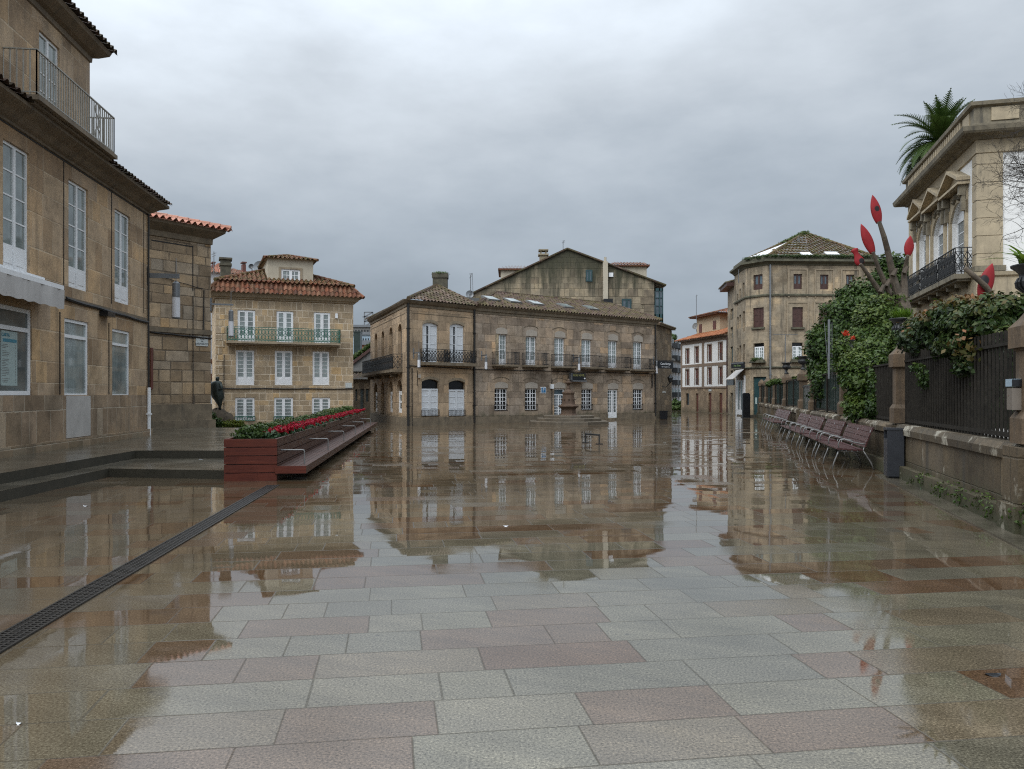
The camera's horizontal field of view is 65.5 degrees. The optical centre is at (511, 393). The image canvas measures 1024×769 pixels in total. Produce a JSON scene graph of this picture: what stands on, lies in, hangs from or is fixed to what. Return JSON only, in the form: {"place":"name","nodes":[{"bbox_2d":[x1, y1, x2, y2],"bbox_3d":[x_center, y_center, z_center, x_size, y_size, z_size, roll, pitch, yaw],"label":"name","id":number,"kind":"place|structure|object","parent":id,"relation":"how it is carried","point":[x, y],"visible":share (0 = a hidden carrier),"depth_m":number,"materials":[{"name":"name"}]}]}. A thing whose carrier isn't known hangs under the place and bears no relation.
{"place":"outdoors","nodes":[
{"label":"outdoors","id":0,"kind":"place"},
{"bbox_2d":[0,451,223,490],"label":"raised pavement riser","id":1,"kind":"object","parent":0,"point":[14,476],"visible":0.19,"depth_m":16.34,"materials":[{"name":"stone"}]},
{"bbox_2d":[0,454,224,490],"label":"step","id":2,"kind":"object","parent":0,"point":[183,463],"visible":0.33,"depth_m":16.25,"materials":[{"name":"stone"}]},
{"bbox_2d":[0,427,238,472],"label":"raised pavement","id":3,"kind":"structure","parent":0,"point":[189,439],"depth_m":19.34,"materials":[{"name":"stone"}]},
{"bbox_2d":[0,0,171,458],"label":"stone building","id":4,"kind":"structure","parent":3,"relation":"on","point":[78,204],"depth_m":19.12,"materials":[{"name":"stone"}]},
{"bbox_2d":[1,330,16,385],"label":"menu poster","id":5,"kind":"object","parent":4,"relation":"attached to","point":[8,358],"visible":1,"depth_m":16.70,"materials":[{"name":"paper"}]},
{"bbox_2d":[3,140,26,271],"bbox_3d":[-10.597,-3.939,16.918,0.159,2.659,1.106,0,0,-1],"label":"french window","id":6,"kind":"structure","parent":4,"relation":"in","point":[14,159],"depth_m":16.92,"materials":[{"name":"white paint"}]},
{"bbox_2d":[0,304,29,394],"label":"shop window","id":7,"kind":"structure","parent":4,"relation":"in","point":[13,319],"depth_m":17.16,"materials":[{"name":"glass"}]},
{"bbox_2d":[0,264,64,308],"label":"shop awning","id":8,"kind":"object","parent":4,"relation":"attached to","point":[20,284],"visible":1,"depth_m":16.54,"materials":[{"name":"white paint"}]},
{"bbox_2d":[39,32,56,104],"bbox_3d":[-10.765,-7.198,18.412,0.149,2.016,1.019,0,0,-1],"label":"french window","id":9,"kind":"structure","parent":4,"relation":"in","point":[46,47],"depth_m":18.37,"materials":[{"name":"white paint"}]},
{"bbox_2d":[64,318,86,394],"bbox_3d":[-10.911,-0.884,19.869,0.185,1.914,1.389,0,0,-1],"label":"shop window","id":10,"kind":"structure","parent":4,"relation":"in","point":[75,332],"depth_m":19.93,"materials":[{"name":"glass"}]},
{"bbox_2d":[69,180,85,291],"bbox_3d":[-10.941,-3.937,19.961,0.175,2.635,1.128,0,0,0],"label":"french window","id":11,"kind":"structure","parent":4,"relation":"in","point":[77,195],"depth_m":20.08,"materials":[{"name":"white paint"}]},
{"bbox_2d":[112,329,128,394],"bbox_3d":[-11.238,-0.870,22.789,0.176,1.909,1.315,0,0,-1],"label":"shop window","id":12,"kind":"structure","parent":4,"relation":"in","point":[120,339],"depth_m":22.90,"materials":[{"name":"glass"}]},
{"bbox_2d":[115,210,127,304],"bbox_3d":[-11.268,-3.903,22.883,0.180,2.613,1.168,0,0,0],"label":"french window","id":13,"kind":"structure","parent":4,"relation":"in","point":[121,221],"depth_m":23.03,"materials":[{"name":"white paint"}]},
{"bbox_2d":[150,273,180,318],"bbox_3d":[-10.944,-3.324,25.043,0.998,1.918,0.273,0,0,-9],"label":"wall lamp","id":14,"kind":"object","parent":4,"relation":"attached to","point":[175,299],"visible":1,"depth_m":25.01,"materials":[{"name":"grey metal"}]},
{"bbox_2d":[150,212,231,428],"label":"stone house","id":15,"kind":"structure","parent":3,"relation":"on","point":[181,389],"depth_m":30.98,"materials":[{"name":"brown stone"}]},
{"bbox_2d":[210,298,233,336],"bbox_3d":[-11.697,-3.240,32.145,0.911,1.875,0.227,0,0,-9],"label":"wall lamp","id":16,"kind":"object","parent":15,"relation":"attached to","point":[231,325],"visible":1,"depth_m":32.11,"materials":[{"name":"grey metal"}]},
{"bbox_2d":[211,261,246,403],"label":"white house","id":17,"kind":"structure","parent":0,"point":[233,271],"depth_m":50.69,"materials":[{"name":"orange tile"}]},
{"bbox_2d":[353,331,362,353],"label":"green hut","id":18,"kind":"object","parent":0,"point":[357,341],"visible":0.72,"depth_m":75.00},
{"bbox_2d":[353,372,369,416],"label":"lane house","id":19,"kind":"structure","parent":0,"point":[361,393],"depth_m":56.83,"materials":[{"name":"stone"}]},
{"bbox_2d":[353,343,369,378],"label":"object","id":20,"kind":"structure","parent":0,"point":[359,357],"depth_m":60.00,"materials":[{"name":"grey paint"}]},
{"bbox_2d":[0,410,1023,768],"bbox_3d":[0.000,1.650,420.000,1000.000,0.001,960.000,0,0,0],"label":"ground","id":21,"kind":"structure","parent":0,"point":[686,590],"depth_m":5.96,"materials":[{"name":"stone"}]},
{"bbox_2d":[0,469,223,501],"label":"step riser","id":22,"kind":"object","parent":21,"relation":"on","point":[18,492],"visible":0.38,"depth_m":15.45,"materials":[{"name":"stone"}]},
{"bbox_2d":[0,485,278,652],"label":"drain channel","id":23,"kind":"object","parent":21,"relation":"on","point":[13,635],"visible":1,"depth_m":6.96,"materials":[{"name":"metal"}]},
{"bbox_2d":[212,408,234,427],"bbox_3d":[-13.814,1.144,37.681,1.358,1.011,1.139,0,0,-36],"label":"boulder","id":24,"kind":"object","parent":21,"relation":"on","point":[224,414],"visible":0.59,"depth_m":37.45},
{"bbox_2d":[211,377,223,409],"bbox_3d":[-13.903,-0.033,37.451,0.709,1.569,0.412,0,0,0],"label":"bronze statue","id":25,"kind":"object","parent":24,"relation":"on","point":[217,394],"visible":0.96,"depth_m":37.36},
{"bbox_2d":[220,419,245,427],"bbox_3d":[-12.752,1.407,36.244,1.257,0.536,0.573,0,0,0],"label":"box hedge","id":26,"kind":"object","parent":21,"relation":"on","point":[233,424],"visible":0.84,"depth_m":36.14,"materials":[{"name":"green plant"}]},
{"bbox_2d":[211,254,364,425],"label":"stone house","id":27,"kind":"structure","parent":21,"relation":"on","point":[288,351],"depth_m":42.20,"materials":[{"name":"yellow stone"}]},
{"bbox_2d":[236,350,253,384],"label":"french window","id":28,"kind":"structure","parent":27,"relation":"in","point":[244,358],"depth_m":41.44,"materials":[{"name":"white paint"}]},
{"bbox_2d":[235,397,254,419],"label":"window","id":29,"kind":"structure","parent":27,"relation":"in","point":[245,406],"depth_m":41.44,"materials":[{"name":"white paint"}]},
{"bbox_2d":[238,310,254,340],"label":"french window","id":30,"kind":"structure","parent":27,"relation":"in","point":[246,318],"depth_m":41.46,"materials":[{"name":"white paint"}]},
{"bbox_2d":[275,351,291,384],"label":"french window","id":31,"kind":"structure","parent":27,"relation":"in","point":[283,359],"depth_m":42.16,"materials":[{"name":"white paint"}]},
{"bbox_2d":[274,397,292,419],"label":"window","id":32,"kind":"structure","parent":27,"relation":"in","point":[282,406],"depth_m":42.16,"materials":[{"name":"white paint"}]},
{"bbox_2d":[277,311,292,341],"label":"french window","id":33,"kind":"structure","parent":27,"relation":"in","point":[284,318],"depth_m":42.18,"materials":[{"name":"white paint"}]},
{"bbox_2d":[281,269,299,281],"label":"dormer window","id":34,"kind":"structure","parent":27,"relation":"in","point":[285,273],"depth_m":43.01,"materials":[{"name":"white paint"}]},
{"bbox_2d":[313,351,328,384],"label":"french window","id":35,"kind":"structure","parent":27,"relation":"in","point":[320,359],"depth_m":42.88,"materials":[{"name":"white paint"}]},
{"bbox_2d":[312,397,329,413],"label":"window","id":36,"kind":"structure","parent":27,"relation":"in","point":[322,403],"depth_m":42.89,"materials":[{"name":"white paint"}]},
{"bbox_2d":[314,312,329,342],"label":"french window","id":37,"kind":"structure","parent":27,"relation":"in","point":[321,320],"depth_m":42.89,"materials":[{"name":"white paint"}]},
{"bbox_2d":[224,411,377,480],"bbox_3d":[-5.992,1.252,26.927,1.520,0.796,23.846,0,0,-6],"label":"planter bench","id":38,"kind":"object","parent":21,"relation":"on","point":[300,452],"visible":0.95,"depth_m":15.62,"materials":[{"name":"red wood"}]},
{"bbox_2d":[229,425,262,438],"bbox_3d":[-5.269,0.795,15.780,0.613,0.379,0.716,0,0,12],"label":"planter shrub","id":39,"kind":"object","parent":38,"relation":"on","point":[248,432],"visible":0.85,"depth_m":15.64,"materials":[{"name":"green plant"}]},
{"bbox_2d":[265,427,287,438],"bbox_3d":[-4.790,0.823,16.241,0.469,0.288,0.402,0,0,-7],"label":"cyclamen plant","id":40,"kind":"object","parent":38,"relation":"on","point":[276,433],"visible":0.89,"depth_m":16.16,"materials":[{"name":"green plant"}]},
{"bbox_2d":[362,271,479,425],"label":"corner house","id":41,"kind":"structure","parent":21,"relation":"on","point":[436,327],"depth_m":43.11,"materials":[{"name":"brown stone"}]},
{"bbox_2d":[422,323,436,361],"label":"shuttered window","id":42,"kind":"structure","parent":41,"relation":"in","point":[432,328],"depth_m":42.21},
{"bbox_2d":[422,389,437,415],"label":"shuttered window","id":43,"kind":"structure","parent":41,"relation":"in","point":[429,397],"depth_m":42.11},
{"bbox_2d":[450,324,462,362],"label":"shuttered window","id":44,"kind":"structure","parent":41,"relation":"in","point":[458,335],"depth_m":43.50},
{"bbox_2d":[449,390,463,415],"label":"shuttered window","id":45,"kind":"structure","parent":41,"relation":"in","point":[456,397],"depth_m":43.38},
{"bbox_2d":[466,291,662,423],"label":"hotel building","id":46,"kind":"structure","parent":21,"relation":"on","point":[543,339],"depth_m":48.37,"materials":[{"name":"grey stone"}]},
{"bbox_2d":[495,388,505,409],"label":"window","id":47,"kind":"structure","parent":46,"relation":"in","point":[500,393],"depth_m":45.45,"materials":[{"name":"white paint"}]},
{"bbox_2d":[499,334,505,364],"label":"french window","id":48,"kind":"structure","parent":46,"relation":"in","point":[502,338],"depth_m":45.58,"materials":[{"name":"white paint"}]},
{"bbox_2d":[526,336,534,364],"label":"french window","id":49,"kind":"structure","parent":46,"relation":"in","point":[530,341],"depth_m":46.82,"materials":[{"name":"white paint"}]},
{"bbox_2d":[525,389,535,409],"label":"window","id":50,"kind":"structure","parent":46,"relation":"in","point":[530,394],"depth_m":46.82,"materials":[{"name":"white paint"}]},
{"bbox_2d":[554,338,562,365],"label":"french window","id":51,"kind":"structure","parent":46,"relation":"in","point":[558,342],"depth_m":48.19,"materials":[{"name":"white paint"}]},
{"bbox_2d":[554,389,563,414],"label":"glazed door","id":52,"kind":"structure","parent":46,"relation":"in","point":[558,395],"depth_m":48.19,"materials":[{"name":"white paint"}]},
{"bbox_2d":[569,373,586,381],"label":"hotel sign","id":53,"kind":"object","parent":46,"relation":"attached to","point":[577,377],"visible":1,"depth_m":48.53,"materials":[{"name":"grey metal"}]},
{"bbox_2d":[581,340,589,366],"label":"french window","id":54,"kind":"structure","parent":46,"relation":"in","point":[585,344],"depth_m":49.59,"materials":[{"name":"white paint"}]},
{"bbox_2d":[581,389,590,408],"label":"window","id":55,"kind":"structure","parent":46,"relation":"in","point":[585,393],"depth_m":49.63,"materials":[{"name":"white paint"}]},
{"bbox_2d":[608,341,615,367],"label":"french window","id":56,"kind":"structure","parent":46,"relation":"in","point":[611,344],"depth_m":51.13,"materials":[{"name":"white paint"}]},
{"bbox_2d":[608,389,616,417],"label":"glazed door","id":57,"kind":"structure","parent":46,"relation":"in","point":[612,393],"depth_m":51.04,"materials":[{"name":"white paint"}]},
{"bbox_2d":[633,342,640,368],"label":"french window","id":58,"kind":"structure","parent":46,"relation":"in","point":[636,345],"depth_m":52.47,"materials":[{"name":"white paint"}]},
{"bbox_2d":[633,389,641,408],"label":"window","id":59,"kind":"structure","parent":46,"relation":"in","point":[637,393],"depth_m":52.58,"materials":[{"name":"white paint"}]},
{"bbox_2d":[472,248,665,363],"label":"gable house","id":60,"kind":"structure","parent":21,"relation":"on","point":[568,273],"depth_m":60.00,"materials":[{"name":"beige stone"}]},
{"bbox_2d":[530,379,608,424],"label":"stone fountain","id":61,"kind":"object","parent":21,"relation":"on","point":[568,406],"visible":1,"depth_m":43.54,"materials":[{"name":"stone"}]},
{"bbox_2d":[624,317,675,417],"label":"lane house","id":62,"kind":"structure","parent":21,"relation":"on","point":[664,349],"depth_m":56.61,"materials":[{"name":"stone"}]},
{"bbox_2d":[718,279,733,414],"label":"narrow house","id":63,"kind":"structure","parent":21,"relation":"on","point":[727,286],"depth_m":63.91,"materials":[{"name":"beige stone"}]},
{"bbox_2d":[741,393,750,417],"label":"display pylon","id":64,"kind":"object","parent":21,"relation":"on","point":[745,405],"visible":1,"depth_m":55.05,"materials":[{"name":"black metal"}]},
{"bbox_2d":[771,405,783,425],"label":"garden wall","id":65,"kind":"structure","parent":21,"relation":"on","point":[775,407],"depth_m":42.88,"materials":[{"name":"stone"}]},
{"bbox_2d":[775,384,782,404],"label":"iron fence","id":66,"kind":"object","parent":65,"relation":"on","point":[778,394],"visible":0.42,"depth_m":43.63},
{"bbox_2d":[765,410,791,432],"bbox_3d":[11.701,1.188,35.047,0.873,0.935,3.010,0,0,14],"label":"park bench","id":67,"kind":"object","parent":21,"relation":"on","point":[785,414],"visible":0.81,"depth_m":34.84,"materials":[{"name":"wood"}]},
{"bbox_2d":[779,374,791,426],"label":"stone pillar","id":68,"kind":"structure","parent":21,"relation":"on","point":[785,377],"depth_m":38.85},
{"bbox_2d":[782,406,797,432],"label":"garden wall","id":69,"kind":"structure","parent":21,"relation":"on","point":[792,417],"depth_m":35.51,"materials":[{"name":"stone"}]},
{"bbox_2d":[786,378,798,406],"bbox_3d":[12.634,-0.035,35.654,0.130,1.270,6.350,0,0,14],"label":"iron fence","id":70,"kind":"object","parent":69,"relation":"on","point":[793,392],"visible":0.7,"depth_m":36.15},
{"bbox_2d":[778,413,811,441],"bbox_3d":[10.181,1.188,28.747,0.873,0.935,3.010,0,0,14],"label":"park bench","id":71,"kind":"object","parent":21,"relation":"on","point":[803,420],"visible":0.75,"depth_m":28.68,"materials":[{"name":"wood"}]},
{"bbox_2d":[794,370,807,434],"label":"stone pillar","id":72,"kind":"structure","parent":21,"relation":"on","point":[802,378],"depth_m":32.24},
{"bbox_2d":[725,230,878,415],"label":"corner block","id":73,"kind":"structure","parent":21,"relation":"on","point":[785,292],"depth_m":56.68,"materials":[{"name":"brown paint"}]},
{"bbox_2d":[754,377,765,414],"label":"door","id":74,"kind":"structure","parent":73,"relation":"in","point":[756,379],"depth_m":57.37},
{"bbox_2d":[786,415,825,447],"bbox_3d":[9.433,1.188,25.647,0.873,0.935,3.010,0,0,14],"label":"park bench","id":75,"kind":"object","parent":21,"relation":"on","point":[815,422],"visible":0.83,"depth_m":25.49,"materials":[{"name":"wood"}]},
{"bbox_2d":[799,418,846,457],"bbox_3d":[8.576,1.188,22.097,0.873,0.935,3.010,0,0,14],"label":"park bench","id":76,"kind":"object","parent":21,"relation":"on","point":[831,427],"visible":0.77,"depth_m":21.92,"materials":[{"name":"wood"}]},
{"bbox_2d":[808,410,840,449],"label":"garden wall","id":77,"kind":"structure","parent":21,"relation":"on","point":[827,415],"depth_m":25.81,"materials":[{"name":"stone"}]},
{"bbox_2d":[814,372,838,411],"bbox_3d":[10.269,-0.035,25.854,0.130,1.270,6.144,0,0,14],"label":"iron fence","id":78,"kind":"object","parent":77,"relation":"on","point":[829,401],"visible":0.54,"depth_m":25.84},
{"bbox_2d":[832,368,846,451],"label":"stone pillar","id":79,"kind":"structure","parent":21,"relation":"on","point":[840,410],"depth_m":22.59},
{"bbox_2d":[799,276,880,412],"bbox_3d":[11.720,-1.266,27.980,3.260,5.851,2.866,0,0,0],"label":"camellia tree","id":80,"kind":"object","parent":21,"relation":"on","point":[841,307],"visible":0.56,"depth_m":27.72,"materials":[{"name":"green plant"}]},
{"bbox_2d":[814,422,873,469],"bbox_3d":[7.768,1.188,18.747,0.873,0.935,3.010,0,0,14],"label":"park bench","id":81,"kind":"object","parent":21,"relation":"on","point":[856,434],"visible":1,"depth_m":18.40,"materials":[{"name":"wood"}]},
{"bbox_2d":[830,337,891,422],"bbox_3d":[9.146,0.057,20.782,1.472,3.207,2.772,0,0,18],"label":"ivy","id":82,"kind":"object","parent":21,"relation":"on","point":[850,370],"visible":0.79,"depth_m":20.21,"materials":[{"name":"green plant"}]},
{"bbox_2d":[823,292,913,389],"bbox_3d":[11.209,-0.809,24.768,2.888,4.937,2.905,0,0,0],"label":"flowering shrub","id":83,"kind":"object","parent":21,"relation":"on","point":[874,318],"visible":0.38,"depth_m":24.61,"materials":[{"name":"green plant"}]},
{"bbox_2d":[839,415,904,471],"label":"garden wall","id":84,"kind":"structure","parent":21,"relation":"on","point":[874,449],"depth_m":18.20,"materials":[{"name":"stone"}]},
{"bbox_2d":[847,363,892,420],"bbox_3d":[8.730,-0.035,19.400,0.095,1.270,6.227,0,0,14],"label":"iron fence","id":85,"kind":"object","parent":84,"relation":"on","point":[883,373],"visible":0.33,"depth_m":17.92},
{"bbox_2d":[862,347,888,419],"bbox_3d":[8.659,0.269,18.918,0.630,2.769,0.866,0,0,28],"label":"dark creeper","id":86,"kind":"object","parent":21,"relation":"on","point":[879,356],"visible":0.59,"depth_m":18.81,"materials":[{"name":"green plant"}]},
{"bbox_2d":[859,221,912,315],"bbox_3d":[11.783,-1.876,25.000,1.875,7.058,0.600,0,0,0],"label":"pollarded tree","id":87,"kind":"object","parent":21,"relation":"on","point":[901,288],"visible":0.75,"depth_m":24.98,"materials":[{"name":"grey plant"}]},
{"bbox_2d":[860,224,874,253],"bbox_3d":[11.172,-4.863,25.017,0.473,0.960,0.165,0,0,0],"label":"painted cut branch end","id":88,"kind":"object","parent":87,"relation":"attached to","point":[867,240],"visible":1,"depth_m":24.96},
{"bbox_2d":[870,195,881,223],"bbox_3d":[11.432,-5.796,25.017,0.366,0.910,0.165,0,0,0],"label":"painted cut branch end","id":89,"kind":"object","parent":87,"relation":"attached to","point":[876,211],"visible":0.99,"depth_m":24.96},
{"bbox_2d":[863,251,908,293],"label":"evergreen tree","id":90,"kind":"object","parent":21,"relation":"on","point":[898,261],"visible":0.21,"depth_m":41.51,"materials":[{"name":"green plant"}]},
{"bbox_2d":[883,346,904,473],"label":"stone pillar","id":91,"kind":"structure","parent":21,"relation":"on","point":[897,407],"depth_m":16.07,"materials":[{"name":"stone"}]},
{"bbox_2d":[889,317,913,345],"bbox_3d":[7.939,-1.265,16.200,0.500,0.550,0.500,0,0,14],"label":"stone urn","id":92,"kind":"object","parent":91,"relation":"on","point":[896,326],"visible":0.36,"depth_m":16.08,"materials":[{"name":"black stone"}]},
{"bbox_2d":[889,306,916,317],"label":"urn grass","id":93,"kind":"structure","parent":92,"relation":"in","point":[901,313],"depth_m":16.09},
{"bbox_2d":[891,88,974,184],"bbox_3d":[21.546,-6.611,39.866,4.679,16.538,4.844,0,0,25],"label":"palm tree","id":94,"kind":"object","parent":21,"relation":"on","point":[941,120],"visible":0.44,"depth_m":39.53,"materials":[{"name":"green plant"}]},
{"bbox_2d":[875,474,1023,550],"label":"kerb","id":95,"kind":"structure","parent":21,"relation":"on","point":[990,527],"depth_m":10.85,"materials":[{"name":"stone"}]},
{"bbox_2d":[883,427,903,477],"bbox_3d":[7.430,1.155,15.500,0.320,0.990,0.360,0,0,15],"label":"litter bin","id":96,"kind":"object","parent":95,"relation":"on","point":[893,449],"visible":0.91,"depth_m":15.35,"materials":[{"name":"grey metal"}]},
{"bbox_2d":[890,290,1023,428],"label":"photinia hedge","id":97,"kind":"object","parent":21,"relation":"on","point":[953,326],"visible":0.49,"depth_m":12.07,"materials":[{"name":"green plant"}]},
{"bbox_2d":[963,266,994,296],"bbox_3d":[8.052,-1.412,13.558,0.805,1.502,0.191,0,0,-18],"label":"cut branch","id":98,"kind":"object","parent":97,"relation":"attached to","point":[984,285],"visible":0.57,"depth_m":13.47,"materials":[{"name":"grey plant"}]},
{"bbox_2d":[977,263,994,295],"bbox_3d":[8.094,-1.928,13.613,0.296,0.606,0.130,0,0,0],"label":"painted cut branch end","id":99,"kind":"object","parent":98,"relation":"attached to","point":[988,276],"visible":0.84,"depth_m":13.57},
{"bbox_2d":[892,97,1023,436],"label":"mansion","id":100,"kind":"structure","parent":21,"relation":"on","point":[952,234],"depth_m":26.83,"materials":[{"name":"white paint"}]},
{"bbox_2d":[957,211,963,273],"bbox_3d":[15.893,-5.354,27.931,0.492,2.728,1.722,0,0,0],"label":"french window","id":101,"kind":"structure","parent":100,"relation":"in","point":[960,224],"depth_m":28.49,"materials":[{"name":"white paint"}]},
{"bbox_2d":[895,424,1023,522],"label":"garden wall","id":102,"kind":"structure","parent":21,"relation":"on","point":[969,462],"depth_m":11.99,"materials":[{"name":"stone"}]},
{"bbox_2d":[904,330,1015,440],"bbox_3d":[7.069,-0.115,12.785,0.070,1.430,6.489,0,0,14],"label":"iron fence","id":103,"kind":"object","parent":102,"relation":"on","point":[946,399],"visible":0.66,"depth_m":11.94,"materials":[{"name":"metal"}]},
{"bbox_2d":[906,472,1023,526],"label":"weeds","id":104,"kind":"object","parent":21,"relation":"on","point":[965,498],"visible":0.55,"depth_m":11.29,"materials":[{"name":"green plant"}]},
{"bbox_2d":[973,82,1023,257],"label":"bare tree","id":105,"kind":"object","parent":21,"relation":"on","point":[1021,178],"visible":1,"depth_m":18.12,"materials":[{"name":"plant"}]},
{"bbox_2d":[996,314,1023,533],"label":"stone pillar","id":106,"kind":"structure","parent":21,"relation":"on","point":[1012,476],"depth_m":9.47,"materials":[{"name":"stone"}]},
{"bbox_2d":[1007,388,1020,409],"bbox_3d":[6.029,0.060,9.571,0.107,0.260,0.180,0,0,15],"label":"meter box","id":107,"kind":"object","parent":106,"relation":"attached to","point":[1013,398],"visible":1,"depth_m":9.49,"materials":[{"name":"grey paint"}]},
{"bbox_2d":[1010,263,1023,292],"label":"stone urn","id":108,"kind":"object","parent":106,"relation":"on","point":[1018,269],"visible":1,"depth_m":9.46,"materials":[{"name":"black stone"}]},
{"bbox_2d":[979,242,1023,263],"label":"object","id":109,"kind":"object","parent":108,"relation":"in","point":[1018,255],"visible":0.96,"depth_m":9.41,"materials":[{"name":"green plant"}]},
{"bbox_2d":[72,0,1023,339],"label":"sky","id":110,"kind":"structure","parent":0,"point":[390,145],"materials":[{"name":"grey"}]},
{"bbox_2d":[672,339,680,400],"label":"apartment block","id":111,"kind":"structure","parent":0,"point":[676,369],"depth_m":115.02,"materials":[{"name":"paint"}]},
{"bbox_2d":[675,308,727,413],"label":"white house","id":112,"kind":"structure","parent":0,"point":[704,367],"depth_m":70.38,"materials":[{"name":"paint"}]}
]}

